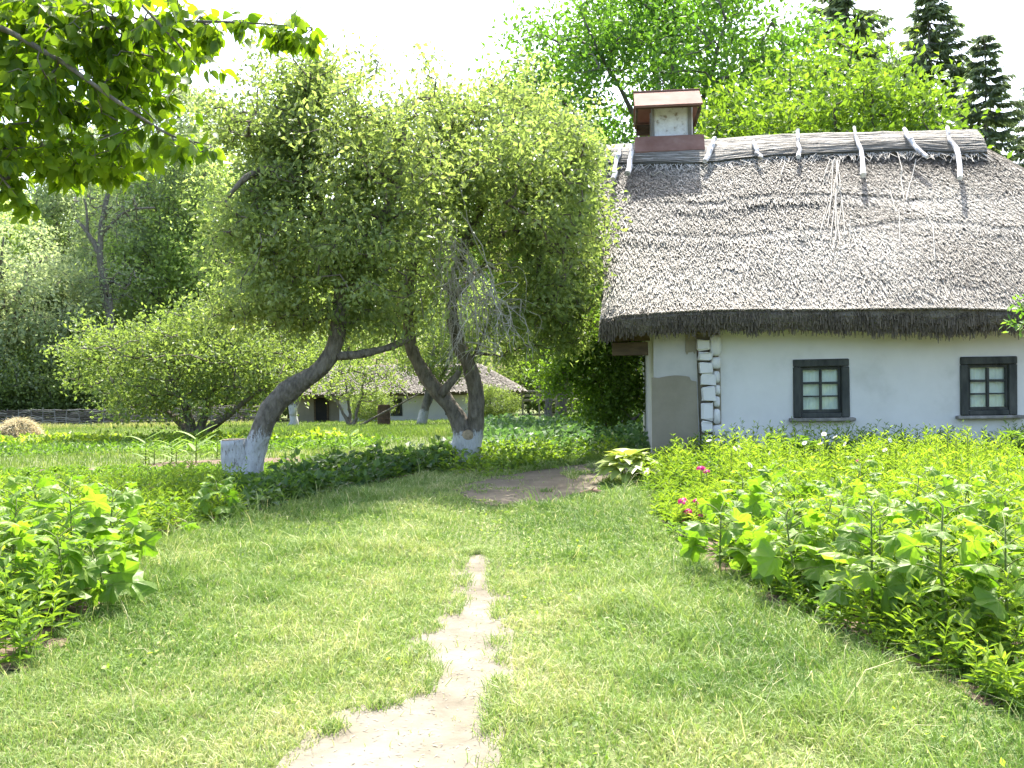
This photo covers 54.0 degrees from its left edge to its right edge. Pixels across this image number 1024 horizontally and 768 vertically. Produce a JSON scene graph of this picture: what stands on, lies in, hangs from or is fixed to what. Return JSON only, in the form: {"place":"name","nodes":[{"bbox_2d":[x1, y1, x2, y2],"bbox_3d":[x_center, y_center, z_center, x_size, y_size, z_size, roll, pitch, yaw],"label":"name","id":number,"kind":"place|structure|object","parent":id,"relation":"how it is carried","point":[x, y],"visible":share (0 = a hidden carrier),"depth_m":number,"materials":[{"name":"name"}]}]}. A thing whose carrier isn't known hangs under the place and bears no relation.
{"place":"outdoors","nodes":[
{"label":"outdoors","id":0,"kind":"place"},
{"bbox_2d":[0,419,253,428],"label":"dry grass","id":1,"kind":"structure","parent":0,"point":[57,425],"depth_m":47.14,"materials":[{"name":"plant"}]},
{"bbox_2d":[0,444,423,469],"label":"plot grass","id":2,"kind":"structure","parent":0,"point":[24,461],"depth_m":18.60,"materials":[{"name":"green plant"}]},
{"bbox_2d":[215,422,452,436],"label":"tall grass","id":3,"kind":"structure","parent":0,"point":[370,429],"depth_m":33.32,"materials":[{"name":"green plant"}]},
{"bbox_2d":[0,381,1023,767],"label":"ground","id":4,"kind":"structure","parent":0,"point":[380,693],"depth_m":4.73,"materials":[{"name":"green plant"}]},
{"bbox_2d":[0,237,43,404],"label":"willow tree","id":5,"kind":"object","parent":4,"relation":"on","point":[12,307],"visible":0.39,"depth_m":54.64,"materials":[{"name":"green plant"}]},
{"bbox_2d":[0,416,45,437],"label":"hay heap","id":6,"kind":"object","parent":4,"relation":"on","point":[15,427],"visible":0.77,"depth_m":29.27,"materials":[{"name":"plant"}]},
{"bbox_2d":[0,182,56,312],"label":"woodland tree","id":7,"kind":"object","parent":4,"relation":"on","point":[19,227],"visible":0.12,"depth_m":64.58,"materials":[{"name":"green plant"}]},
{"bbox_2d":[0,342,61,421],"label":"bush","id":8,"kind":"object","parent":4,"relation":"on","point":[21,396],"visible":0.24,"depth_m":53.97,"materials":[{"name":"green plant"}]},
{"bbox_2d":[0,342,91,423],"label":"bush","id":9,"kind":"object","parent":4,"relation":"on","point":[29,363],"visible":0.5,"depth_m":53.30,"materials":[{"name":"green plant"}]},
{"bbox_2d":[0,200,119,417],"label":"willow tree","id":10,"kind":"object","parent":4,"relation":"on","point":[38,321],"visible":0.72,"depth_m":54.95,"materials":[{"name":"green plant"}]},
{"bbox_2d":[10,93,116,334],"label":"slender tree","id":11,"kind":"object","parent":4,"relation":"on","point":[55,204],"visible":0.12,"depth_m":67.91,"materials":[{"name":"green plant"}]},
{"bbox_2d":[6,249,121,423],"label":"willow tree","id":12,"kind":"object","parent":4,"relation":"on","point":[91,312],"visible":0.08,"depth_m":59.08,"materials":[{"name":"green plant"}]},
{"bbox_2d":[28,352,129,424],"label":"bush","id":13,"kind":"object","parent":4,"relation":"on","point":[54,393],"visible":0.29,"depth_m":53.45,"materials":[{"name":"green plant"}]},
{"bbox_2d":[46,535,157,608],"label":"hollyhock","id":14,"kind":"object","parent":4,"relation":"on","point":[128,572],"visible":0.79,"depth_m":6.26,"materials":[{"name":"green plant"}]},
{"bbox_2d":[61,184,154,357],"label":"dying tree","id":15,"kind":"object","parent":4,"relation":"on","point":[105,284],"visible":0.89,"depth_m":56.74,"materials":[{"name":"green plant"}]},
{"bbox_2d":[55,120,166,338],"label":"slender tree","id":16,"kind":"object","parent":4,"relation":"on","point":[80,249],"visible":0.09,"depth_m":64.06,"materials":[{"name":"green plant"}]},
{"bbox_2d":[61,350,187,419],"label":"bush","id":17,"kind":"object","parent":4,"relation":"on","point":[94,398],"visible":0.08,"depth_m":53.62,"materials":[{"name":"green plant"}]},
{"bbox_2d":[0,404,259,425],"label":"wattle fence","id":18,"kind":"object","parent":4,"relation":"on","point":[62,418],"visible":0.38,"depth_m":51.49,"materials":[{"name":"grey wood"}]},
{"bbox_2d":[65,121,238,351],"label":"woodland tree","id":19,"kind":"object","parent":4,"relation":"on","point":[149,296],"visible":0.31,"depth_m":59.20,"materials":[{"name":"green plant"}]},
{"bbox_2d":[79,59,238,337],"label":"slender tree","id":20,"kind":"object","parent":4,"relation":"on","point":[179,127],"visible":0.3,"depth_m":60.30,"materials":[{"name":"green plant"}]},
{"bbox_2d":[0,0,326,224],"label":"overhanging tree","id":21,"kind":"object","parent":4,"relation":"on","point":[60,41],"visible":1,"depth_m":4.84,"materials":[{"name":"green plant"}]},
{"bbox_2d":[0,425,373,443],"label":"crop row","id":22,"kind":"object","parent":4,"relation":"on","point":[100,436],"visible":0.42,"depth_m":25.79,"materials":[{"name":"green plant"}]},
{"bbox_2d":[35,284,341,434],"bbox_3d":[-8.664,-0.526,26.922,8.004,4.515,7.056,-1,1,0],"label":"cherry tree","id":23,"kind":"object","parent":4,"relation":"on","point":[203,355],"visible":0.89,"depth_m":26.32,"materials":[{"name":"green plant"}]},
{"bbox_2d":[156,85,251,336],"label":"slender tree","id":24,"kind":"object","parent":4,"relation":"on","point":[238,149],"visible":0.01,"depth_m":68.71,"materials":[{"name":"green plant"}]},
{"bbox_2d":[0,432,409,456],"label":"garden weeds","id":25,"kind":"object","parent":4,"relation":"on","point":[52,448],"visible":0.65,"depth_m":21.77,"materials":[{"name":"green plant"}]},
{"bbox_2d":[0,468,426,669],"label":"flower bed soil","id":26,"kind":"structure","parent":4,"relation":"on","point":[9,651],"depth_m":5.91,"materials":[{"name":"brown soil"}]},
{"bbox_2d":[0,514,52,591],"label":"hollyhock","id":27,"kind":"object","parent":26,"relation":"on","point":[22,540],"visible":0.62,"depth_m":6.33,"materials":[{"name":"green plant"}]},
{"bbox_2d":[0,486,60,577],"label":"hollyhock","id":28,"kind":"object","parent":26,"relation":"on","point":[20,514],"visible":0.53,"depth_m":7.43,"materials":[{"name":"green plant"}]},
{"bbox_2d":[0,475,69,537],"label":"hollyhock","id":29,"kind":"object","parent":26,"relation":"on","point":[13,485],"visible":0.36,"depth_m":7.94,"materials":[{"name":"green plant"}]},
{"bbox_2d":[6,518,108,616],"bbox_3d":[-2.778,1.144,6.196,0.626,0.607,0.592,-2,1,-38],"label":"hollyhock","id":30,"kind":"object","parent":26,"relation":"on","point":[93,570],"visible":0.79,"depth_m":6.15,"materials":[{"name":"green plant"}]},
{"bbox_2d":[27,475,131,578],"bbox_3d":[-2.958,1.024,6.832,0.707,0.834,0.679,-1,1,0],"label":"hollyhock","id":31,"kind":"object","parent":26,"relation":"on","point":[97,508],"visible":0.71,"depth_m":6.79,"materials":[{"name":"green plant"}]},
{"bbox_2d":[63,481,132,542],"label":"hollyhock","id":32,"kind":"object","parent":26,"relation":"on","point":[109,494],"visible":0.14,"depth_m":8.12,"materials":[{"name":"green plant"}]},
{"bbox_2d":[72,481,161,560],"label":"hollyhock","id":33,"kind":"object","parent":26,"relation":"on","point":[135,500],"visible":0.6,"depth_m":7.57,"materials":[{"name":"green plant"}]},
{"bbox_2d":[0,451,250,668],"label":"plants","id":34,"kind":"object","parent":26,"relation":"on","point":[185,499],"visible":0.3,"depth_m":9.59,"materials":[{"name":"green plant"}]},
{"bbox_2d":[150,496,200,533],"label":"hollyhock","id":35,"kind":"object","parent":26,"relation":"on","point":[178,508],"visible":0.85,"depth_m":9.19,"materials":[{"name":"green plant"}]},
{"bbox_2d":[190,474,245,523],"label":"hollyhock","id":36,"kind":"object","parent":26,"relation":"on","point":[227,488],"visible":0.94,"depth_m":9.87,"materials":[{"name":"green plant"}]},
{"bbox_2d":[0,458,452,666],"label":"bed plants","id":37,"kind":"object","parent":26,"relation":"on","point":[71,470],"visible":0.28,"depth_m":10.11,"materials":[{"name":"green plant"}]},
{"bbox_2d":[206,435,483,518],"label":"bean plants","id":38,"kind":"object","parent":26,"relation":"on","point":[326,464],"visible":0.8,"depth_m":13.59,"materials":[{"name":"green plant"}]},
{"bbox_2d":[140,134,313,342],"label":"woodland tree","id":39,"kind":"object","parent":4,"relation":"on","point":[192,265],"visible":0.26,"depth_m":58.87,"materials":[{"name":"green plant"}]},
{"bbox_2d":[2,417,567,456],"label":"meadow grass","id":40,"kind":"structure","parent":4,"relation":"on","point":[147,432],"depth_m":38.54,"materials":[{"name":"green plant"}]},
{"bbox_2d":[243,324,327,425],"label":"garden tree","id":41,"kind":"object","parent":4,"relation":"on","point":[293,412],"visible":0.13,"depth_m":43.83,"materials":[{"name":"green plant"}]},
{"bbox_2d":[175,10,501,474],"bbox_3d":[-2.352,-1.749,13.753,4.486,6.640,4.259,-1,1,0],"label":"apple tree","id":42,"kind":"object","parent":4,"relation":"on","point":[292,141],"visible":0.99,"depth_m":13.23,"materials":[{"name":"green plant"}]},
{"bbox_2d":[298,185,401,365],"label":"woodland tree","id":43,"kind":"object","parent":4,"relation":"on","point":[344,347],"visible":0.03,"depth_m":63.41,"materials":[{"name":"green plant"}]},
{"bbox_2d":[314,346,425,425],"bbox_3d":[-5.678,0.114,40.012,5.442,3.380,3.236,-1,1,0],"label":"tree","id":44,"kind":"object","parent":4,"relation":"on","point":[362,372],"visible":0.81,"depth_m":39.96,"materials":[{"name":"green plant"}]},
{"bbox_2d":[349,385,396,422],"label":"bush","id":45,"kind":"object","parent":4,"relation":"on","point":[364,415],"visible":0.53,"depth_m":47.60,"materials":[{"name":"green plant"}]},
{"bbox_2d":[276,554,521,767],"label":"sand path","id":46,"kind":"structure","parent":4,"relation":"on","point":[447,733],"depth_m":4.29,"materials":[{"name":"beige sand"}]},
{"bbox_2d":[297,363,526,421],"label":"cottage","id":47,"kind":"structure","parent":4,"relation":"on","point":[319,409],"depth_m":52.03,"materials":[{"name":"thatch"},{"name":"whitewashed plaster"},{"name":"wood"}]},
{"bbox_2d":[314,398,328,421],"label":"door","id":48,"kind":"structure","parent":47,"relation":"in","point":[321,409],"depth_m":52.44,"materials":[{"name":"black wood"}]},
{"bbox_2d":[387,308,487,423],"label":"garden tree","id":49,"kind":"object","parent":4,"relation":"on","point":[431,359],"visible":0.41,"depth_m":42.66,"materials":[{"name":"green plant"}]},
{"bbox_2d":[394,225,500,363],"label":"woodland tree","id":50,"kind":"object","parent":4,"relation":"on","point":[471,299],"visible":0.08,"depth_m":64.79,"materials":[{"name":"green plant"}]},
{"bbox_2d":[329,46,632,461],"bbox_3d":[-0.492,-1.866,15.310,4.794,6.565,5.886,-1,1,0],"label":"apple tree","id":51,"kind":"object","parent":4,"relation":"on","point":[549,179],"visible":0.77,"depth_m":14.98,"materials":[{"name":"green plant"}]},
{"bbox_2d":[465,382,523,417],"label":"bush","id":52,"kind":"object","parent":4,"relation":"on","point":[508,406],"visible":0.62,"depth_m":47.16,"materials":[{"name":"green plant"}]},
{"bbox_2d":[491,352,554,414],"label":"bush","id":53,"kind":"object","parent":4,"relation":"on","point":[506,373],"visible":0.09,"depth_m":64.35,"materials":[{"name":"green plant"}]},
{"bbox_2d":[438,108,635,416],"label":"locust tree","id":54,"kind":"object","parent":4,"relation":"on","point":[562,404],"visible":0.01,"depth_m":45.14,"materials":[{"name":"green plant"}]},
{"bbox_2d":[498,312,577,418],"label":"garden tree","id":55,"kind":"object","parent":4,"relation":"on","point":[546,406],"visible":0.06,"depth_m":43.85,"materials":[{"name":"green plant"}]},
{"bbox_2d":[421,449,656,467],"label":"verge grass","id":56,"kind":"structure","parent":4,"relation":"on","point":[598,457],"depth_m":15.76,"materials":[{"name":"green plant"}]},
{"bbox_2d":[435,429,644,477],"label":"edge plants","id":57,"kind":"object","parent":4,"relation":"on","point":[520,454],"visible":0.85,"depth_m":15.56,"materials":[{"name":"green plant"}]},
{"bbox_2d":[506,353,584,414],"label":"bush","id":58,"kind":"object","parent":4,"relation":"on","point":[527,387],"visible":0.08,"depth_m":62.84,"materials":[{"name":"green plant"}]},
{"bbox_2d":[453,460,638,505],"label":"yard dirt","id":59,"kind":"structure","parent":4,"relation":"on","point":[536,479],"depth_m":12.70,"materials":[{"name":"brown soil"}]},
{"bbox_2d":[590,448,660,484],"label":"hosta","id":60,"kind":"object","parent":59,"relation":"on","point":[628,456],"visible":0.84,"depth_m":12.59,"materials":[{"name":"green plant"}]},
{"bbox_2d":[515,385,578,416],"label":"rail fence","id":61,"kind":"object","parent":4,"relation":"on","point":[522,400],"visible":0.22,"depth_m":51.98,"materials":[{"name":"brown wood"}]},
{"bbox_2d":[447,412,650,455],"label":"potato field","id":62,"kind":"structure","parent":4,"relation":"on","point":[495,427],"depth_m":19.00,"materials":[{"name":"green plant"}]},
{"bbox_2d":[512,291,645,432],"bbox_3d":[1.523,-0.311,20.447,3.084,3.256,2.267,-1,1,0],"label":"young tree","id":63,"kind":"object","parent":4,"relation":"on","point":[620,394],"visible":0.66,"depth_m":20.10,"materials":[{"name":"green plant"}]},
{"bbox_2d":[464,0,879,260],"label":"locust tree","id":64,"kind":"object","parent":4,"relation":"on","point":[670,30],"visible":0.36,"depth_m":29.92,"materials":[{"name":"green plant"}]},
{"bbox_2d":[596,88,1023,459],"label":"thatched cottage","id":65,"kind":"structure","parent":4,"relation":"on","point":[860,279],"depth_m":15.33,"materials":[{"name":"thatch"},{"name":"whitewashed plaster"},{"name":"wood"}]},
{"bbox_2d":[789,358,855,421],"bbox_3d":[4.670,0.092,15.189,0.965,0.941,0.260,-1,1,6],"label":"window","id":66,"kind":"structure","parent":65,"relation":"in","point":[821,387],"depth_m":15.19,"materials":[{"name":"brown wood"}]},
{"bbox_2d":[955,356,1023,418],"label":"window","id":67,"kind":"structure","parent":65,"relation":"in","point":[988,385],"depth_m":14.94,"materials":[{"name":"brown wood"}]},
{"bbox_2d":[598,0,1023,317],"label":"walnut tree","id":68,"kind":"object","parent":4,"relation":"on","point":[832,114],"visible":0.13,"depth_m":22.85,"materials":[{"name":"green plant"}]},
{"bbox_2d":[795,0,895,125],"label":"spruce tree","id":69,"kind":"object","parent":4,"relation":"on","point":[833,7],"visible":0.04,"depth_m":48.90,"materials":[{"name":"green plant"}]},
{"bbox_2d":[884,0,1004,156],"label":"spruce tree","id":70,"kind":"object","parent":4,"relation":"on","point":[931,10],"visible":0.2,"depth_m":43.25,"materials":[{"name":"green plant"}]},
{"bbox_2d":[951,26,1023,167],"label":"spruce tree","id":71,"kind":"object","parent":4,"relation":"on","point":[997,93],"visible":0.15,"depth_m":35.57,"materials":[{"name":"green plant"}]},
{"bbox_2d":[1003,73,1023,162],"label":"spruce tree","id":72,"kind":"object","parent":4,"relation":"on","point":[1019,130],"visible":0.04,"depth_m":40.07,"materials":[{"name":"green plant"}]},
{"bbox_2d":[0,0,1023,369],"label":"sky","id":73,"kind":"structure","parent":0,"point":[458,27],"materials":[{"name":"white"}]},
{"bbox_2d":[648,467,1023,707],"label":"flower bed soil","id":74,"kind":"structure","parent":0,"point":[973,688],"depth_m":5.49,"materials":[{"name":"brown soil"}]},
{"bbox_2d":[678,492,756,572],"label":"hollyhock","id":75,"kind":"object","parent":74,"relation":"on","point":[699,534],"visible":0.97,"depth_m":7.13,"materials":[{"name":"green plant"}]},
{"bbox_2d":[720,470,764,508],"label":"hollyhock","id":76,"kind":"object","parent":74,"relation":"on","point":[733,492],"visible":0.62,"depth_m":8.99,"materials":[{"name":"green plant"}]},
{"bbox_2d":[706,491,785,539],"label":"hollyhock","id":77,"kind":"object","parent":74,"relation":"on","point":[717,503],"visible":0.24,"depth_m":7.98,"materials":[{"name":"green plant"}]},
{"bbox_2d":[739,477,801,536],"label":"hollyhock","id":78,"kind":"object","parent":74,"relation":"on","point":[752,506],"visible":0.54,"depth_m":7.68,"materials":[{"name":"green plant"}]},
{"bbox_2d":[726,496,831,570],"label":"hollyhock","id":79,"kind":"object","parent":74,"relation":"on","point":[738,559],"visible":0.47,"depth_m":6.91,"materials":[{"name":"green plant"}]},
{"bbox_2d":[764,433,816,462],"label":"peony bush","id":80,"kind":"object","parent":74,"relation":"on","point":[798,446],"visible":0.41,"depth_m":13.18,"materials":[{"name":"green plant"}]},
{"bbox_2d":[756,465,837,518],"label":"hollyhock","id":81,"kind":"object","parent":74,"relation":"on","point":[777,477],"visible":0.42,"depth_m":8.45,"materials":[{"name":"green plant"}]},
{"bbox_2d":[747,499,850,600],"bbox_3d":[1.803,1.047,6.335,0.610,0.642,0.547,0,1,33],"label":"hollyhock","id":82,"kind":"object","parent":74,"relation":"on","point":[764,561],"visible":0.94,"depth_m":6.30,"materials":[{"name":"green plant"}]},
{"bbox_2d":[786,485,858,554],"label":"hollyhock","id":83,"kind":"object","parent":74,"relation":"on","point":[830,510],"visible":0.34,"depth_m":7.06,"materials":[{"name":"green plant"}]},
{"bbox_2d":[626,414,1023,713],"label":"narrow leaved plants","id":84,"kind":"object","parent":74,"relation":"on","point":[911,465],"visible":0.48,"depth_m":8.35,"materials":[{"name":"green plant"}]},
{"bbox_2d":[787,493,893,582],"bbox_3d":[2.103,1.025,6.375,0.580,0.674,0.616,-2,1,-36],"label":"hollyhock","id":85,"kind":"object","parent":74,"relation":"on","point":[801,564],"visible":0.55,"depth_m":6.38,"materials":[{"name":"green plant"}]},
{"bbox_2d":[807,477,885,530],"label":"hollyhock","id":86,"kind":"object","parent":74,"relation":"on","point":[857,483],"visible":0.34,"depth_m":7.64,"materials":[{"name":"green plant"}]},
{"bbox_2d":[833,455,884,508],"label":"hollyhock","id":87,"kind":"object","parent":74,"relation":"on","point":[872,463],"visible":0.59,"depth_m":9.01,"materials":[{"name":"green plant"}]},
{"bbox_2d":[815,489,915,621],"bbox_3d":[1.983,0.982,5.563,0.568,0.786,0.562,0,1,41],"label":"hollyhock","id":88,"kind":"object","parent":74,"relation":"on","point":[837,593],"visible":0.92,"depth_m":5.50,"materials":[{"name":"green plant"}]},
{"bbox_2d":[717,544,1023,712],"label":"bed edge plants","id":89,"kind":"object","parent":74,"relation":"on","point":[877,636],"visible":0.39,"depth_m":5.20,"materials":[{"name":"green plant"}]},
{"bbox_2d":[831,508,926,582],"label":"hollyhock","id":90,"kind":"object","parent":74,"relation":"on","point":[853,535],"visible":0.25,"depth_m":6.15,"materials":[{"name":"green plant"}]},
{"bbox_2d":[882,466,948,536],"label":"hollyhock","id":91,"kind":"object","parent":74,"relation":"on","point":[897,502],"visible":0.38,"depth_m":7.79,"materials":[{"name":"green plant"}]},
{"bbox_2d":[864,515,967,600],"bbox_3d":[2.252,1.050,5.597,0.568,0.644,0.572,-1,1,0],"label":"hollyhock","id":92,"kind":"object","parent":74,"relation":"on","point":[900,519],"visible":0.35,"depth_m":5.58,"materials":[{"name":"green plant"}]},
{"bbox_2d":[894,476,969,565],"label":"hollyhock","id":93,"kind":"object","parent":74,"relation":"on","point":[947,484],"visible":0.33,"depth_m":6.47,"materials":[{"name":"green plant"}]},
{"bbox_2d":[888,496,1010,632],"bbox_3d":[2.251,0.973,5.208,0.540,0.809,0.586,-1,1,0],"label":"hollyhock","id":94,"kind":"object","parent":74,"relation":"on","point":[910,550],"visible":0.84,"depth_m":5.22,"materials":[{"name":"green plant"}]},
{"bbox_2d":[919,486,1021,574],"bbox_3d":[2.862,0.991,6.269,0.715,0.715,0.604,-1,1,0],"label":"hollyhock","id":95,"kind":"object","parent":74,"relation":"on","point":[990,507],"visible":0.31,"depth_m":6.18,"materials":[{"name":"green plant"}]},
{"bbox_2d":[932,474,1013,514],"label":"hollyhock","id":96,"kind":"object","parent":74,"relation":"on","point":[942,495],"visible":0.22,"depth_m":7.45,"materials":[{"name":"green plant"}]},
{"bbox_2d":[946,507,1023,660],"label":"hollyhock","id":97,"kind":"object","parent":74,"relation":"on","point":[989,600],"visible":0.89,"depth_m":4.92,"materials":[{"name":"green plant"}]},
{"bbox_2d":[954,524,1023,605],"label":"hollyhock","id":98,"kind":"object","parent":74,"relation":"on","point":[1016,556],"visible":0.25,"depth_m":5.53,"materials":[{"name":"green plant"}]},
{"bbox_2d":[972,477,1023,578],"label":"hollyhock","id":99,"kind":"object","parent":74,"relation":"on","point":[993,523],"visible":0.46,"depth_m":6.13,"materials":[{"name":"green plant"}]},
{"bbox_2d":[976,455,1023,498],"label":"hollyhock","id":100,"kind":"object","parent":74,"relation":"on","point":[994,467],"visible":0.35,"depth_m":8.90,"materials":[{"name":"green plant"}]},
{"bbox_2d":[999,294,1023,337],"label":"elder shrub","id":101,"kind":"object","parent":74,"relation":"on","point":[1016,326],"visible":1,"depth_m":12.41,"materials":[{"name":"green plant"}]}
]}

